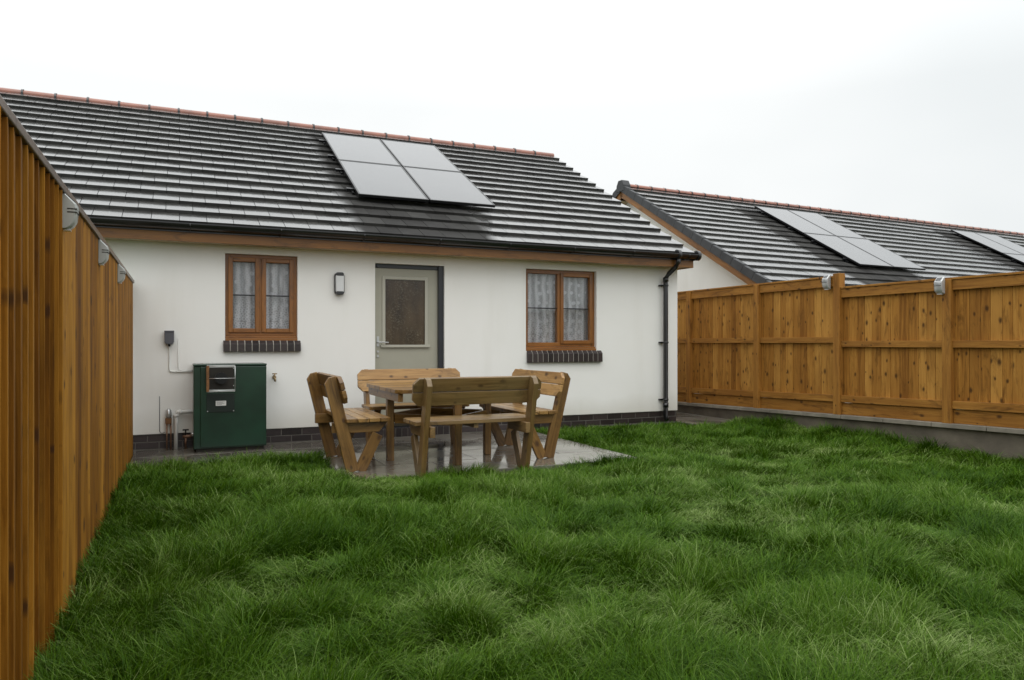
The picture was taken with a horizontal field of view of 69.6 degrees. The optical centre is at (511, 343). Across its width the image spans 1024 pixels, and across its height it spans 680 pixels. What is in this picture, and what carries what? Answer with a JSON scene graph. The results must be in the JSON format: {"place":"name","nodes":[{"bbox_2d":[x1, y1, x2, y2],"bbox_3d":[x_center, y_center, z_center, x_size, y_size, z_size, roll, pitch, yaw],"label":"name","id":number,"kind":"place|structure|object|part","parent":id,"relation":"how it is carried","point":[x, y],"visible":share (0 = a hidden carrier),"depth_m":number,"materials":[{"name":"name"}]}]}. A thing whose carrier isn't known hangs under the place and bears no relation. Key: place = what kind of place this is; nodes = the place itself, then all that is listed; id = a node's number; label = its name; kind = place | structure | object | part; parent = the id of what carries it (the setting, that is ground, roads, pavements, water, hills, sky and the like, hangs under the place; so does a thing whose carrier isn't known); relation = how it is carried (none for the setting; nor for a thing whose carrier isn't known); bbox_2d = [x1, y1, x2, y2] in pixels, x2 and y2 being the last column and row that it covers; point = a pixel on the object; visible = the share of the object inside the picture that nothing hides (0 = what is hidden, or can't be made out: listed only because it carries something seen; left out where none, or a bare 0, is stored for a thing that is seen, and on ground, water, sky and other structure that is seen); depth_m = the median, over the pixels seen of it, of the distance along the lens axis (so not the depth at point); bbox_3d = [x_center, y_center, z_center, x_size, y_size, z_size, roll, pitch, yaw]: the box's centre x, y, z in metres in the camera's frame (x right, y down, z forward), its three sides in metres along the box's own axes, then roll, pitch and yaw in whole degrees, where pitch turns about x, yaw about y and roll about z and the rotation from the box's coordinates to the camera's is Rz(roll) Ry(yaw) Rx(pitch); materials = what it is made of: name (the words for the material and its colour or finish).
{"place":"outdoors","nodes":[
{"label":"outdoors","id":0,"kind":"place"},
{"bbox_2d":[131,431,631,479],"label":"patio","id":1,"kind":"structure","parent":0,"point":[440,451],"depth_m":7.42,"materials":[{"name":"grey concrete"}]},
{"bbox_2d":[183,429,192,448],"bbox_3d":[-3.432,1.015,7.819,0.120,0.210,0.062,0,0,-24],"label":"drain valve","id":2,"kind":"object","parent":1,"relation":"on","point":[186,436],"visible":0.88,"depth_m":7.81,"materials":[{"name":"orange metal"}]},
{"bbox_2d":[193,363,266,452],"bbox_3d":[-2.984,0.667,7.788,0.714,0.905,0.520,0,0,-24],"label":"boiler cabinet","id":3,"kind":"object","parent":1,"relation":"on","point":[229,406],"visible":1,"depth_m":7.64,"materials":[{"name":"green metal"}]},
{"bbox_2d":[173,409,192,448],"bbox_3d":[-3.484,0.911,7.808,0.195,0.417,0.052,0,0,-24],"label":"condensate pipe","id":4,"kind":"object","parent":3,"relation":"attached to","point":[180,411],"visible":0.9,"depth_m":7.76,"materials":[{"name":"white plastic"}]},
{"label":"door panel","id":5,"kind":"part","parent":3,"relation":"part of","materials":[{"name":"green metal"}]},
{"bbox_2d":[307,372,389,472],"bbox_3d":[-1.548,0.712,6.872,0.567,0.857,1.170,0,0,-24],"label":"garden bench","id":6,"kind":"object","parent":1,"relation":"on","point":[347,424],"visible":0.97,"depth_m":6.46,"materials":[{"name":"brown wood"}]},
{"bbox_2d":[357,368,468,442],"bbox_3d":[-1.069,0.712,8.029,1.170,0.857,0.567,0,0,-24],"label":"garden bench","id":7,"kind":"object","parent":1,"relation":"on","point":[364,376],"visible":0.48,"depth_m":8.02,"materials":[{"name":"brown wood"}]},
{"bbox_2d":[367,382,490,465],"bbox_3d":[-0.708,0.764,7.229,1.200,0.711,1.194,0,0,-24],"label":"picnic table","id":8,"kind":"object","parent":1,"relation":"on","point":[390,393],"visible":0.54,"depth_m":6.99,"materials":[{"name":"brown wood"}]},
{"bbox_2d":[403,375,540,476],"bbox_3d":[-0.342,0.712,6.420,1.170,0.857,0.567,0,0,-24],"label":"garden bench","id":9,"kind":"object","parent":1,"relation":"on","point":[427,393],"visible":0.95,"depth_m":6.31,"materials":[{"name":"brown wood"}]},
{"bbox_2d":[479,369,570,458],"bbox_3d":[0.116,0.712,7.623,0.567,0.857,1.170,0,0,-24],"label":"garden bench","id":10,"kind":"object","parent":1,"relation":"on","point":[558,387],"visible":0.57,"depth_m":7.24,"materials":[{"name":"brown wood"}]},
{"bbox_2d":[0,0,1023,232],"label":"sky","id":11,"kind":"structure","parent":0,"point":[909,109],"materials":[{"name":"white"}]},
{"bbox_2d":[24,411,1023,679],"bbox_3d":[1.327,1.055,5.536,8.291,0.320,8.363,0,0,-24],"label":"grass","id":12,"kind":"structure","parent":0,"point":[886,557],"depth_m":3.54,"materials":[{"name":"green plant"}]},
{"bbox_2d":[0,95,133,679],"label":"closeboard fence","id":13,"kind":"object","parent":12,"relation":"on","point":[66,377],"visible":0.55,"depth_m":2.66,"materials":[{"name":"brown wood"}]},
{"bbox_2d":[62,193,78,231],"bbox_3d":[-1.831,-0.539,3.057,0.051,0.150,0.085,0,0,-24],"label":"fence light","id":14,"kind":"object","parent":13,"relation":"attached to","point":[70,211],"visible":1,"depth_m":3.02,"materials":[{"name":"silver metal"}]},
{"bbox_2d":[98,239,108,265],"bbox_3d":[-2.436,-0.539,4.397,0.051,0.150,0.085,0,0,-24],"label":"fence light","id":15,"kind":"object","parent":13,"relation":"attached to","point":[103,252],"visible":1,"depth_m":4.36,"materials":[{"name":"silver metal"}]},
{"bbox_2d":[118,264,125,283],"bbox_3d":[-3.040,-0.539,5.737,0.051,0.150,0.085,0,0,-24],"label":"fence light","id":16,"kind":"object","parent":13,"relation":"attached to","point":[121,273],"visible":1,"depth_m":5.70,"materials":[{"name":"silver glass"}]},
{"bbox_2d":[0,87,701,454],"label":"bungalow","id":17,"kind":"object","parent":12,"relation":"on","point":[234,239],"visible":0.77,"depth_m":9.09,"materials":[{"name":"paint"}]},
{"bbox_2d":[159,396,164,432],"bbox_3d":[-3.686,0.756,7.760,0.055,0.393,0.011,0,0,-17],"label":"grey wire","id":18,"kind":"object","parent":17,"relation":"attached to","point":[159,415],"visible":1,"depth_m":7.75,"materials":[{"name":"plastic"}]},
{"bbox_2d":[165,409,171,449],"bbox_3d":[-3.618,0.905,7.758,0.062,0.430,0.064,0,0,-24],"label":"oil filter","id":19,"kind":"object","parent":17,"relation":"attached to","point":[168,415],"visible":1,"depth_m":7.75,"materials":[{"name":"silver metal"}]},
{"bbox_2d":[164,331,192,371],"bbox_3d":[-3.530,0.088,7.801,0.278,0.440,0.075,0,0,-24],"label":"sensor box","id":20,"kind":"object","parent":17,"relation":"attached to","point":[168,337],"visible":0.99,"depth_m":7.74,"materials":[{"name":"grey plastic"}]},
{"bbox_2d":[178,338,192,370],"bbox_3d":[-3.482,0.123,7.851,0.146,0.347,0.008,0,0,-24],"label":"cable drop","id":21,"kind":"object","parent":17,"relation":"attached to","point":[178,358],"visible":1,"depth_m":7.82,"materials":[{"name":"white plastic"}]},
{"bbox_2d":[225,254,296,340],"bbox_3d":[-2.818,-0.506,8.273,0.766,0.955,0.192,0,0,-24],"label":"window","id":22,"kind":"structure","parent":17,"relation":"in","point":[260,330],"depth_m":8.27,"materials":[{"name":"brown wood"}]},
{"bbox_2d":[334,272,344,294],"bbox_3d":[-1.990,-0.686,8.496,0.116,0.260,0.075,0,0,-24],"label":"wall light","id":23,"kind":"object","parent":17,"relation":"attached to","point":[339,283],"visible":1,"depth_m":8.47,"materials":[{"name":"black plastic"}]},
{"bbox_2d":[319,132,400,165],"bbox_3d":[-2.364,-2.926,11.270,1.037,0.117,1.497,0,29,-24],"label":"solar panel","id":24,"kind":"object","parent":17,"relation":"attached to","point":[358,149],"visible":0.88,"depth_m":11.21,"materials":[{"name":"black glass"}]},
{"bbox_2d":[335,160,428,201],"bbox_3d":[-1.819,-2.192,10.065,1.037,0.117,1.497,0,29,-24],"label":"solar panel","id":25,"kind":"object","parent":17,"relation":"attached to","point":[375,180],"visible":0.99,"depth_m":9.95,"materials":[{"name":"black glass"}]},
{"bbox_2d":[375,268,436,426],"bbox_3d":[-1.274,0.051,8.935,0.780,1.898,0.105,0,0,-24],"label":"door","id":26,"kind":"structure","parent":17,"relation":"in","point":[405,299],"depth_m":8.94,"materials":[{"name":"beige plastic"}]},
{"bbox_2d":[380,139,460,171],"bbox_3d":[-1.464,-2.961,11.655,0.927,0.038,1.497,0,29,-24],"label":"solar panel","id":27,"kind":"object","parent":17,"relation":"attached to","point":[416,155],"visible":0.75,"depth_m":11.60,"materials":[{"name":"black glass"}]},
{"bbox_2d":[403,166,494,207],"bbox_3d":[-0.920,-2.227,10.449,0.927,0.038,1.497,0,29,-24],"label":"solar panel","id":28,"kind":"object","parent":17,"relation":"attached to","point":[447,187],"visible":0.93,"depth_m":10.34,"materials":[{"name":"black glass"}]},
{"bbox_2d":[526,269,595,350],"bbox_3d":[0.620,-0.434,9.825,1.056,1.066,0.192,0,0,-24],"label":"window","id":29,"kind":"structure","parent":17,"relation":"in","point":[550,342],"depth_m":9.84,"materials":[{"name":"brown wood"}]},
{"bbox_2d":[676,412,732,425],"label":"side path","id":30,"kind":"structure","parent":0,"point":[685,418],"depth_m":10.81,"materials":[{"name":"grey concrete"}]},
{"label":"ground","id":31,"kind":"structure","parent":0,"visible":0},
{"bbox_2d":[612,180,1023,402],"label":"neighbouring bungalow","id":32,"kind":"object","parent":31,"relation":"on","point":[735,241],"visible":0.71,"depth_m":16.35,"materials":[{"name":"tile"}]},
{"bbox_2d":[755,206,835,235],"bbox_3d":[6.682,-2.873,17.544,1.202,0.117,1.672,0,30,-28],"label":"solar panel","id":33,"kind":"object","parent":32,"relation":"attached to","point":[792,221],"visible":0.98,"depth_m":17.47,"materials":[{"name":"black glass"}]},
{"bbox_2d":[789,210,866,238],"bbox_3d":[7.702,-2.907,18.059,1.092,0.038,1.672,0,30,-28],"label":"solar panel","id":34,"kind":"object","parent":32,"relation":"attached to","point":[827,224],"visible":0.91,"depth_m":18.01,"materials":[{"name":"black glass"}]},
{"bbox_2d":[803,233,893,267],"bbox_3d":[7.362,-2.021,16.254,1.202,0.117,1.672,0,30,-28],"label":"solar panel","id":35,"kind":"object","parent":32,"relation":"attached to","point":[848,251],"visible":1,"depth_m":16.15,"materials":[{"name":"black glass"}]},
{"bbox_2d":[837,236,925,269],"bbox_3d":[8.382,-2.055,16.770,1.092,0.039,1.672,0,30,-28],"label":"solar panel","id":36,"kind":"object","parent":32,"relation":"attached to","point":[895,260],"visible":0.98,"depth_m":16.70,"materials":[{"name":"black glass"}]},
{"bbox_2d":[951,230,1023,254],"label":"solar panel","id":37,"kind":"object","parent":32,"relation":"attached to","point":[991,245],"visible":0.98,"depth_m":21.08,"materials":[{"name":"black glass"}]},
{"bbox_2d":[974,232,1023,253],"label":"solar panel","id":38,"kind":"object","parent":32,"relation":"attached to","point":[1007,243],"visible":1,"depth_m":21.80,"materials":[{"name":"black glass"}]},
{"bbox_2d":[1003,253,1023,263],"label":"solar panel","id":39,"kind":"object","parent":32,"relation":"attached to","point":[1016,258],"visible":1,"depth_m":20.14,"materials":[{"name":"black glass"}]},
{"bbox_2d":[676,402,1023,459],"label":"retaining wall","id":40,"kind":"structure","parent":31,"relation":"on","point":[1005,440],"depth_m":8.27,"materials":[{"name":"concrete"}]},
{"bbox_2d":[677,271,1023,428],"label":"panel fence","id":41,"kind":"object","parent":40,"relation":"on","point":[920,350],"visible":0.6,"depth_m":8.85,"materials":[{"name":"brown wood"}]},
{"bbox_2d":[821,275,830,289],"bbox_3d":[3.938,-0.764,9.240,0.064,0.187,0.089,0,0,-24],"label":"fence light","id":42,"kind":"object","parent":41,"relation":"attached to","point":[826,282],"visible":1,"depth_m":9.21,"materials":[{"name":"silver metal"}]},
{"bbox_2d":[933,277,944,294],"bbox_3d":[4.560,-0.614,7.864,0.064,0.187,0.089,0,0,-24],"label":"fence light","id":43,"kind":"object","parent":41,"relation":"attached to","point":[939,285],"visible":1,"depth_m":7.84,"materials":[{"name":"silver metal"}]}
]}

